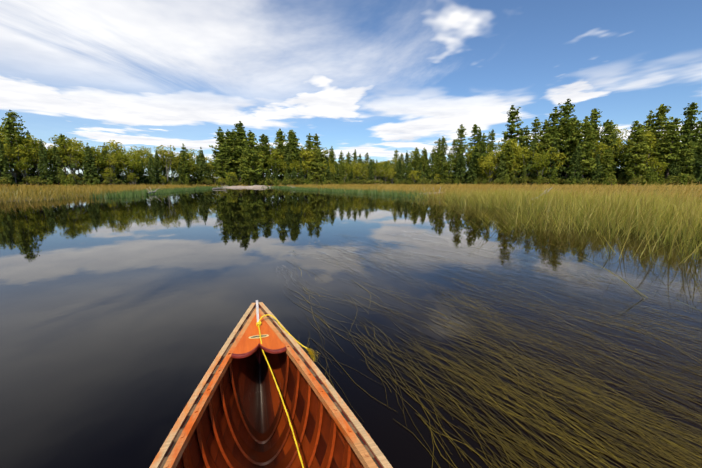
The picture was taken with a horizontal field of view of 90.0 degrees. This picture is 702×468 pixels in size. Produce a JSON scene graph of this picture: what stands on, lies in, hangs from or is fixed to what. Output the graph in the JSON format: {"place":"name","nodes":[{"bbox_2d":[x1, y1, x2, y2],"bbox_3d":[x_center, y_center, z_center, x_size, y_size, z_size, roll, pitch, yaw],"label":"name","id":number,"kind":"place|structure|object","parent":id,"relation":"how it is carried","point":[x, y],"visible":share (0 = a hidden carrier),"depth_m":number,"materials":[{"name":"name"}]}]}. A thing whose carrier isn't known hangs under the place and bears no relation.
{"place":"outdoors","nodes":[
{"label":"outdoors","id":0,"kind":"place"},
{"bbox_2d":[0,187,701,467],"bbox_3d":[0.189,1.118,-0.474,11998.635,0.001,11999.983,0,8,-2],"label":"water","id":1,"kind":"structure","parent":0,"point":[120,318],"depth_m":2.93,"materials":[{"name":"liquid"}]},
{"bbox_2d":[90,186,431,197],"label":"grass","id":2,"kind":"structure","parent":1,"relation":"in","point":[127,193],"depth_m":35.83,"materials":[{"name":"green plant"}]},
{"bbox_2d":[149,300,392,467],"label":"canoe","id":3,"kind":"object","parent":1,"relation":"on","point":[264,383],"visible":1,"depth_m":1.35,"materials":[{"name":"orange wood"}]},
{"bbox_2d":[0,168,701,210],"bbox_3d":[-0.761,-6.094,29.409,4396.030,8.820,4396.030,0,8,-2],"label":"ground","id":4,"kind":"structure","parent":0,"point":[19,180],"depth_m":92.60,"materials":[{"name":"green plant"}]},
{"bbox_2d":[0,134,14,184],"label":"spruce tree","id":5,"kind":"object","parent":4,"relation":"on","point":[3,166],"visible":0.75,"depth_m":78.72,"materials":[{"name":"green plant"}]},
{"bbox_2d":[0,110,27,173],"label":"pine tree","id":6,"kind":"object","parent":4,"relation":"on","point":[12,116],"visible":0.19,"depth_m":87.90,"materials":[{"name":"green plant"}]},
{"bbox_2d":[0,118,28,176],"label":"pine tree","id":7,"kind":"object","parent":4,"relation":"on","point":[9,127],"visible":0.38,"depth_m":83.46,"materials":[{"name":"green plant"}]},
{"bbox_2d":[1,143,28,182],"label":"deciduous tree","id":8,"kind":"object","parent":4,"relation":"on","point":[17,152],"visible":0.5,"depth_m":82.04,"materials":[{"name":"green plant"}]},
{"bbox_2d":[9,133,35,163],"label":"deciduous tree","id":9,"kind":"object","parent":4,"relation":"on","point":[22,142],"visible":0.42,"depth_m":84.37,"materials":[{"name":"green plant"}]},
{"bbox_2d":[12,157,33,184],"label":"deciduous tree","id":10,"kind":"object","parent":4,"relation":"on","point":[21,167],"visible":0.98,"depth_m":82.48,"materials":[{"name":"green plant"}]},
{"bbox_2d":[25,135,49,172],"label":"deciduous tree","id":11,"kind":"object","parent":4,"relation":"on","point":[34,160],"visible":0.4,"depth_m":85.96,"materials":[{"name":"green plant"}]},
{"bbox_2d":[22,142,52,172],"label":"deciduous tree","id":12,"kind":"object","parent":4,"relation":"on","point":[49,155],"visible":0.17,"depth_m":86.80,"materials":[{"name":"green plant"}]},
{"bbox_2d":[37,139,54,184],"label":"spruce tree","id":13,"kind":"object","parent":4,"relation":"on","point":[46,175],"visible":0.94,"depth_m":85.27,"materials":[{"name":"green plant"}]},
{"bbox_2d":[50,143,66,184],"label":"spruce tree","id":14,"kind":"object","parent":4,"relation":"on","point":[56,159],"visible":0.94,"depth_m":87.86,"materials":[{"name":"green plant"}]},
{"bbox_2d":[47,135,73,166],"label":"deciduous tree","id":15,"kind":"object","parent":4,"relation":"on","point":[63,149],"visible":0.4,"depth_m":91.55,"materials":[{"name":"green plant"}]},
{"bbox_2d":[54,137,83,174],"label":"deciduous tree","id":16,"kind":"object","parent":4,"relation":"on","point":[76,145],"visible":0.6,"depth_m":92.37,"materials":[{"name":"green plant"}]},
{"bbox_2d":[63,145,81,179],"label":"deciduous tree","id":17,"kind":"object","parent":4,"relation":"on","point":[67,158],"visible":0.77,"depth_m":92.38,"materials":[{"name":"green plant"}]},
{"bbox_2d":[81,143,100,184],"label":"spruce tree","id":18,"kind":"object","parent":4,"relation":"on","point":[90,171],"visible":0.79,"depth_m":93.35,"materials":[{"name":"green plant"}]},
{"bbox_2d":[78,146,107,171],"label":"deciduous tree","id":19,"kind":"object","parent":4,"relation":"on","point":[96,158],"visible":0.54,"depth_m":95.56,"materials":[{"name":"green plant"}]},
{"bbox_2d":[100,168,114,184],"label":"deciduous tree","id":20,"kind":"object","parent":4,"relation":"on","point":[111,174],"visible":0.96,"depth_m":97.14,"materials":[{"name":"green plant"}]},
{"bbox_2d":[97,142,118,184],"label":"deciduous tree","id":21,"kind":"object","parent":4,"relation":"on","point":[110,162],"visible":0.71,"depth_m":98.71,"materials":[{"name":"green plant"}]},
{"bbox_2d":[97,140,131,164],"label":"deciduous tree","id":22,"kind":"object","parent":4,"relation":"on","point":[116,145],"visible":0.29,"depth_m":105.31,"materials":[{"name":"green plant"}]},
{"bbox_2d":[115,148,144,184],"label":"deciduous tree","id":23,"kind":"object","parent":4,"relation":"on","point":[125,158],"visible":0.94,"depth_m":102.65,"materials":[{"name":"green plant"}]},
{"bbox_2d":[145,155,158,184],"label":"spruce tree","id":24,"kind":"object","parent":4,"relation":"on","point":[151,178],"visible":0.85,"depth_m":109.73,"materials":[{"name":"green plant"}]},
{"bbox_2d":[154,150,163,183],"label":"spruce tree","id":25,"kind":"object","parent":4,"relation":"on","point":[157,163],"visible":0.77,"depth_m":113.42,"materials":[{"name":"green plant"}]},
{"bbox_2d":[153,145,176,180],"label":"deciduous tree","id":26,"kind":"object","parent":4,"relation":"on","point":[169,155],"visible":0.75,"depth_m":118.36,"materials":[{"name":"green plant"}]},
{"bbox_2d":[176,157,184,183],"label":"spruce tree","id":27,"kind":"object","parent":4,"relation":"on","point":[179,168],"visible":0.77,"depth_m":121.44,"materials":[{"name":"green plant"}]},
{"bbox_2d":[177,144,193,184],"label":"pine tree","id":28,"kind":"object","parent":4,"relation":"on","point":[184,168],"visible":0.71,"depth_m":121.89,"materials":[{"name":"green plant"}]},
{"bbox_2d":[195,147,208,180],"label":"spruce tree","id":29,"kind":"object","parent":4,"relation":"on","point":[199,153],"visible":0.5,"depth_m":131.62,"materials":[{"name":"green plant"}]},
{"bbox_2d":[196,151,210,183],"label":"spruce tree","id":30,"kind":"object","parent":4,"relation":"on","point":[201,164],"visible":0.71,"depth_m":131.40,"materials":[{"name":"green plant"}]},
{"bbox_2d":[209,127,231,184],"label":"tree","id":31,"kind":"object","parent":4,"relation":"on","point":[220,153],"visible":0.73,"depth_m":109.78,"materials":[{"name":"green plant"}]},
{"bbox_2d":[217,143,234,176],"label":"tree","id":32,"kind":"object","parent":4,"relation":"on","point":[225,150],"visible":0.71,"depth_m":110.58,"materials":[{"name":"green plant"}]},
{"bbox_2d":[215,129,238,171],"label":"tree","id":33,"kind":"object","parent":4,"relation":"on","point":[228,136],"visible":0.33,"depth_m":112.47,"materials":[{"name":"green plant"}]},
{"bbox_2d":[227,129,242,172],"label":"tree","id":34,"kind":"object","parent":4,"relation":"on","point":[235,143],"visible":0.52,"depth_m":113.12,"materials":[{"name":"green plant"}]},
{"bbox_2d":[230,121,246,180],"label":"tree","id":35,"kind":"object","parent":4,"relation":"on","point":[240,131],"visible":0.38,"depth_m":114.21,"materials":[{"name":"green plant"}]},
{"bbox_2d":[240,150,249,184],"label":"tree","id":36,"kind":"object","parent":4,"relation":"on","point":[243,171],"visible":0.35,"depth_m":108.78,"materials":[{"name":"green plant"}]},
{"bbox_2d":[227,185,272,187],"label":"rock slab","id":37,"kind":"object","parent":4,"relation":"on","point":[256,186],"visible":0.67,"depth_m":96.53,"materials":[{"name":"stone"}]},
{"bbox_2d":[238,130,263,180],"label":"tree","id":38,"kind":"object","parent":4,"relation":"on","point":[250,171],"visible":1,"depth_m":100.57,"materials":[{"name":"green plant"}]},
{"bbox_2d":[256,134,270,179],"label":"tree","id":39,"kind":"object","parent":4,"relation":"on","point":[262,147],"visible":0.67,"depth_m":111.65,"materials":[{"name":"green plant"}]},
{"bbox_2d":[267,150,282,177],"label":"deciduous tree","id":40,"kind":"object","parent":4,"relation":"on","point":[275,154],"visible":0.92,"depth_m":109.43,"materials":[{"name":"green plant"}]},
{"bbox_2d":[272,128,290,180],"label":"tree","id":41,"kind":"object","parent":4,"relation":"on","point":[279,138],"visible":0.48,"depth_m":112.35,"materials":[{"name":"green plant"}]},
{"bbox_2d":[282,142,296,179],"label":"spruce tree","id":42,"kind":"object","parent":4,"relation":"on","point":[287,155],"visible":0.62,"depth_m":110.94,"materials":[{"name":"green plant"}]},
{"bbox_2d":[283,133,300,169],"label":"tree","id":43,"kind":"object","parent":4,"relation":"on","point":[293,143],"visible":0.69,"depth_m":113.29,"materials":[{"name":"green plant"}]},
{"bbox_2d":[286,130,302,162],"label":"tree","id":44,"kind":"object","parent":4,"relation":"on","point":[289,138],"visible":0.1,"depth_m":118.20,"materials":[{"name":"green plant"}]},
{"bbox_2d":[295,145,315,167],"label":"deciduous tree","id":45,"kind":"object","parent":4,"relation":"on","point":[303,151],"visible":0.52,"depth_m":116.87,"materials":[{"name":"green plant"}]},
{"bbox_2d":[303,141,314,173],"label":"pine tree","id":46,"kind":"object","parent":4,"relation":"on","point":[308,144],"visible":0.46,"depth_m":118.47,"materials":[{"name":"green plant"}]},
{"bbox_2d":[308,147,323,184],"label":"pine tree","id":47,"kind":"object","parent":4,"relation":"on","point":[316,163],"visible":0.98,"depth_m":117.58,"materials":[{"name":"green plant"}]},
{"bbox_2d":[311,134,327,169],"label":"pine tree","id":48,"kind":"object","parent":4,"relation":"on","point":[315,137],"visible":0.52,"depth_m":123.50,"materials":[{"name":"green plant"}]},
{"bbox_2d":[328,146,337,169],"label":"pine tree","id":49,"kind":"object","parent":4,"relation":"on","point":[331,154],"visible":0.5,"depth_m":136.62,"materials":[{"name":"green plant"}]},
{"bbox_2d":[336,160,346,182],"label":"pine tree","id":50,"kind":"object","parent":4,"relation":"on","point":[341,173],"visible":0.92,"depth_m":134.59,"materials":[{"name":"green plant"}]},
{"bbox_2d":[4,142,701,185],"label":"forest understorey","id":51,"kind":"object","parent":4,"relation":"on","point":[238,174],"visible":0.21,"depth_m":106.28,"materials":[{"name":"green plant"}]},
{"bbox_2d":[352,163,368,178],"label":"deciduous tree","id":52,"kind":"object","parent":4,"relation":"on","point":[360,167],"visible":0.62,"depth_m":149.49,"materials":[{"name":"green plant"}]},
{"bbox_2d":[411,147,420,175],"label":"pine tree","id":53,"kind":"object","parent":4,"relation":"on","point":[416,161],"visible":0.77,"depth_m":134.93,"materials":[{"name":"green plant"}]},
{"bbox_2d":[419,147,429,174],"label":"conifer tree","id":54,"kind":"object","parent":4,"relation":"on","point":[424,161],"visible":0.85,"depth_m":131.14,"materials":[{"name":"green plant"}]},
{"bbox_2d":[426,147,437,179],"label":"pine tree","id":55,"kind":"object","parent":4,"relation":"on","point":[431,163],"visible":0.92,"depth_m":125.61,"materials":[{"name":"green plant"}]},
{"bbox_2d":[434,136,448,167],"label":"conifer tree","id":56,"kind":"object","parent":4,"relation":"on","point":[442,148],"visible":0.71,"depth_m":125.13,"materials":[{"name":"green plant"}]},
{"bbox_2d":[442,151,455,184],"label":"conifer tree","id":57,"kind":"object","parent":4,"relation":"on","point":[449,163],"visible":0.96,"depth_m":115.89,"materials":[{"name":"green plant"}]},
{"bbox_2d":[452,150,466,184],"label":"spruce tree","id":58,"kind":"object","parent":4,"relation":"on","point":[460,166],"visible":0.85,"depth_m":111.91,"materials":[{"name":"green plant"}]},
{"bbox_2d":[450,124,472,169],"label":"conifer tree","id":59,"kind":"object","parent":4,"relation":"on","point":[461,145],"visible":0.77,"depth_m":117.40,"materials":[{"name":"green plant"}]},
{"bbox_2d":[466,152,477,185],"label":"spruce tree","id":60,"kind":"object","parent":4,"relation":"on","point":[471,174],"visible":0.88,"depth_m":107.48,"materials":[{"name":"green plant"}]},
{"bbox_2d":[467,124,480,152],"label":"conifer tree","id":61,"kind":"object","parent":4,"relation":"on","point":[475,130],"visible":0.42,"depth_m":122.10,"materials":[{"name":"green plant"}]},
{"bbox_2d":[465,143,489,162],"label":"deciduous tree","id":62,"kind":"object","parent":4,"relation":"on","point":[469,154],"visible":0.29,"depth_m":115.52,"materials":[{"name":"green plant"}]},
{"bbox_2d":[473,133,491,178],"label":"pine tree","id":63,"kind":"object","parent":4,"relation":"on","point":[482,143],"visible":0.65,"depth_m":106.21,"materials":[{"name":"green plant"}]},
{"bbox_2d":[477,151,500,179],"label":"deciduous tree","id":64,"kind":"object","parent":4,"relation":"on","point":[490,165],"visible":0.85,"depth_m":103.46,"materials":[{"name":"green plant"}]},
{"bbox_2d":[487,129,496,153],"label":"conifer tree","id":65,"kind":"object","parent":4,"relation":"on","point":[491,135],"visible":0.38,"depth_m":124.25,"materials":[{"name":"green plant"}]},
{"bbox_2d":[493,150,509,184],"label":"spruce tree","id":66,"kind":"object","parent":4,"relation":"on","point":[502,165],"visible":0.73,"depth_m":99.95,"materials":[{"name":"green plant"}]},
{"bbox_2d":[495,139,516,160],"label":"deciduous tree","id":67,"kind":"object","parent":4,"relation":"on","point":[499,146],"visible":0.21,"depth_m":103.94,"materials":[{"name":"green plant"}]},
{"bbox_2d":[499,140,516,179],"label":"pine tree","id":68,"kind":"object","parent":4,"relation":"on","point":[508,161],"visible":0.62,"depth_m":99.51,"materials":[{"name":"green plant"}]},
{"bbox_2d":[495,139,524,162],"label":"deciduous tree","id":69,"kind":"object","parent":4,"relation":"on","point":[515,149],"visible":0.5,"depth_m":100.36,"materials":[{"name":"green plant"}]},
{"bbox_2d":[501,105,524,161],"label":"conifer tree","id":70,"kind":"object","parent":4,"relation":"on","point":[512,126],"visible":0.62,"depth_m":109.08,"materials":[{"name":"green plant"}]},
{"bbox_2d":[515,146,540,176],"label":"deciduous tree","id":71,"kind":"object","parent":4,"relation":"on","point":[523,161],"visible":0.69,"depth_m":99.01,"materials":[{"name":"green plant"}]},
{"bbox_2d":[523,125,532,152],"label":"pine tree","id":72,"kind":"object","parent":4,"relation":"on","point":[526,132],"visible":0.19,"depth_m":117.15,"materials":[{"name":"green plant"}]},
{"bbox_2d":[525,133,539,177],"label":"spruce tree","id":73,"kind":"object","parent":4,"relation":"on","point":[534,143],"visible":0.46,"depth_m":98.19,"materials":[{"name":"green plant"}]},
{"bbox_2d":[524,117,543,155],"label":"conifer tree","id":74,"kind":"object","parent":4,"relation":"on","point":[535,124],"visible":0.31,"depth_m":104.61,"materials":[{"name":"green plant"}]},
{"bbox_2d":[528,153,549,175],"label":"deciduous tree","id":75,"kind":"object","parent":4,"relation":"on","point":[542,164],"visible":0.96,"depth_m":92.60,"materials":[{"name":"green plant"}]},
{"bbox_2d":[536,132,558,176],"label":"conifer tree","id":76,"kind":"object","parent":4,"relation":"on","point":[545,139],"visible":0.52,"depth_m":95.96,"materials":[{"name":"green plant"}]},
{"bbox_2d":[535,147,566,182],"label":"deciduous tree","id":77,"kind":"object","parent":4,"relation":"on","point":[557,155],"visible":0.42,"depth_m":93.48,"materials":[{"name":"green plant"}]},
{"bbox_2d":[401,187,701,309],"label":"reeds","id":78,"kind":"object","parent":4,"relation":"on","point":[655,215],"visible":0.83,"depth_m":8.36,"materials":[{"name":"green plant"}]},
{"bbox_2d":[542,139,561,181],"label":"spruce tree","id":79,"kind":"object","parent":4,"relation":"on","point":[550,159],"visible":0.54,"depth_m":93.89,"materials":[{"name":"green plant"}]},
{"bbox_2d":[542,124,564,165],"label":"pine tree","id":80,"kind":"object","parent":4,"relation":"on","point":[553,129],"visible":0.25,"depth_m":95.97,"materials":[{"name":"green plant"}]},
{"bbox_2d":[543,107,568,152],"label":"conifer tree","id":81,"kind":"object","parent":4,"relation":"on","point":[555,116],"visible":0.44,"depth_m":99.78,"materials":[{"name":"green plant"}]},
{"bbox_2d":[558,118,569,173],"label":"conifer tree","id":82,"kind":"object","parent":4,"relation":"on","point":[564,122],"visible":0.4,"depth_m":100.00,"materials":[{"name":"green plant"}]},
{"bbox_2d":[557,99,574,172],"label":"conifer tree","id":83,"kind":"object","parent":4,"relation":"on","point":[566,109],"visible":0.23,"depth_m":102.05,"materials":[{"name":"green plant"}]},
{"bbox_2d":[555,115,579,177],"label":"conifer tree","id":84,"kind":"object","parent":4,"relation":"on","point":[573,124],"visible":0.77,"depth_m":92.27,"materials":[{"name":"green plant"}]},
{"bbox_2d":[562,142,584,184],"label":"spruce tree","id":85,"kind":"object","parent":4,"relation":"on","point":[576,160],"visible":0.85,"depth_m":88.34,"materials":[{"name":"green plant"}]},
{"bbox_2d":[565,121,599,184],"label":"conifer tree","id":86,"kind":"object","parent":4,"relation":"on","point":[587,127],"visible":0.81,"depth_m":87.47,"materials":[{"name":"green plant"}]},
{"bbox_2d":[569,116,596,182],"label":"conifer tree","id":87,"kind":"object","parent":4,"relation":"on","point":[580,126],"visible":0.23,"depth_m":89.30,"materials":[{"name":"green plant"}]},
{"bbox_2d":[586,108,606,174],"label":"conifer tree","id":88,"kind":"object","parent":4,"relation":"on","point":[594,116],"visible":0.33,"depth_m":94.36,"materials":[{"name":"green plant"}]},
{"bbox_2d":[589,151,603,185],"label":"spruce tree","id":89,"kind":"object","parent":4,"relation":"on","point":[594,176],"visible":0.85,"depth_m":87.10,"materials":[{"name":"green plant"}]},
{"bbox_2d":[590,140,607,171],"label":"deciduous tree","id":90,"kind":"object","parent":4,"relation":"on","point":[600,148],"visible":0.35,"depth_m":89.77,"materials":[{"name":"green plant"}]},
{"bbox_2d":[596,148,615,179],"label":"conifer tree","id":91,"kind":"object","parent":4,"relation":"on","point":[609,163],"visible":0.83,"depth_m":85.96,"materials":[{"name":"green plant"}]},
{"bbox_2d":[602,132,619,176],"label":"spruce tree","id":92,"kind":"object","parent":4,"relation":"on","point":[611,144],"visible":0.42,"depth_m":89.02,"materials":[{"name":"green plant"}]},
{"bbox_2d":[603,120,620,153],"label":"conifer tree","id":93,"kind":"object","parent":4,"relation":"on","point":[610,127],"visible":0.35,"depth_m":94.84,"materials":[{"name":"green plant"}]},
{"bbox_2d":[595,138,630,171],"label":"deciduous tree","id":94,"kind":"object","parent":4,"relation":"on","point":[617,157],"visible":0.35,"depth_m":88.31,"materials":[{"name":"green plant"}]},
{"bbox_2d":[613,124,628,150],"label":"deciduous tree","id":95,"kind":"object","parent":4,"relation":"on","point":[617,131],"visible":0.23,"depth_m":102.26,"materials":[{"name":"green plant"}]},
{"bbox_2d":[622,120,638,162],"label":"tree","id":96,"kind":"object","parent":4,"relation":"on","point":[635,124],"visible":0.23,"depth_m":89.88,"materials":[{"name":"green plant"}]},
{"bbox_2d":[622,124,655,185],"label":"tree","id":97,"kind":"object","parent":4,"relation":"on","point":[636,148],"visible":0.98,"depth_m":82.41,"materials":[{"name":"green plant"}]},
{"bbox_2d":[627,130,661,175],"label":"deciduous tree","id":98,"kind":"object","parent":4,"relation":"on","point":[650,137],"visible":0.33,"depth_m":84.54,"materials":[{"name":"green plant"}]},
{"bbox_2d":[642,110,655,132],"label":"pine tree","id":99,"kind":"object","parent":4,"relation":"on","point":[648,122],"visible":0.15,"depth_m":97.95,"materials":[{"name":"green plant"}]},
{"bbox_2d":[639,157,668,176],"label":"deciduous tree","id":100,"kind":"object","parent":4,"relation":"on","point":[659,169],"visible":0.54,"depth_m":81.51,"materials":[{"name":"green plant"}]},
{"bbox_2d":[646,104,678,161],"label":"tree","id":101,"kind":"object","parent":4,"relation":"on","point":[661,124],"visible":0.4,"depth_m":86.81,"materials":[{"name":"green plant"}]},
{"bbox_2d":[654,118,684,182],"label":"tree","id":102,"kind":"object","parent":4,"relation":"on","point":[672,156],"visible":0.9,"depth_m":81.25,"materials":[{"name":"green plant"}]},
{"bbox_2d":[666,161,675,185],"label":"spruce tree","id":103,"kind":"object","parent":4,"relation":"on","point":[672,171],"visible":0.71,"depth_m":80.42,"materials":[{"name":"green plant"}]},
{"bbox_2d":[674,102,701,156],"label":"tree","id":104,"kind":"object","parent":4,"relation":"on","point":[690,113],"visible":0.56,"depth_m":84.78,"materials":[{"name":"green plant"}]},
{"bbox_2d":[675,141,701,175],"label":"tree","id":105,"kind":"object","parent":4,"relation":"on","point":[687,168],"visible":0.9,"depth_m":79.74,"materials":[{"name":"green plant"}]},
{"bbox_2d":[693,153,701,184],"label":"spruce tree","id":106,"kind":"object","parent":4,"relation":"on","point":[699,179],"visible":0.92,"depth_m":78.15,"materials":[{"name":"green plant"}]},
{"bbox_2d":[0,0,701,177],"label":"sky","id":107,"kind":"structure","parent":0,"point":[378,78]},
{"bbox_2d":[276,231,701,467],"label":"aquatic grass","id":108,"kind":"structure","parent":0,"point":[654,438],"depth_m":2.00,"materials":[{"name":"green plant"}]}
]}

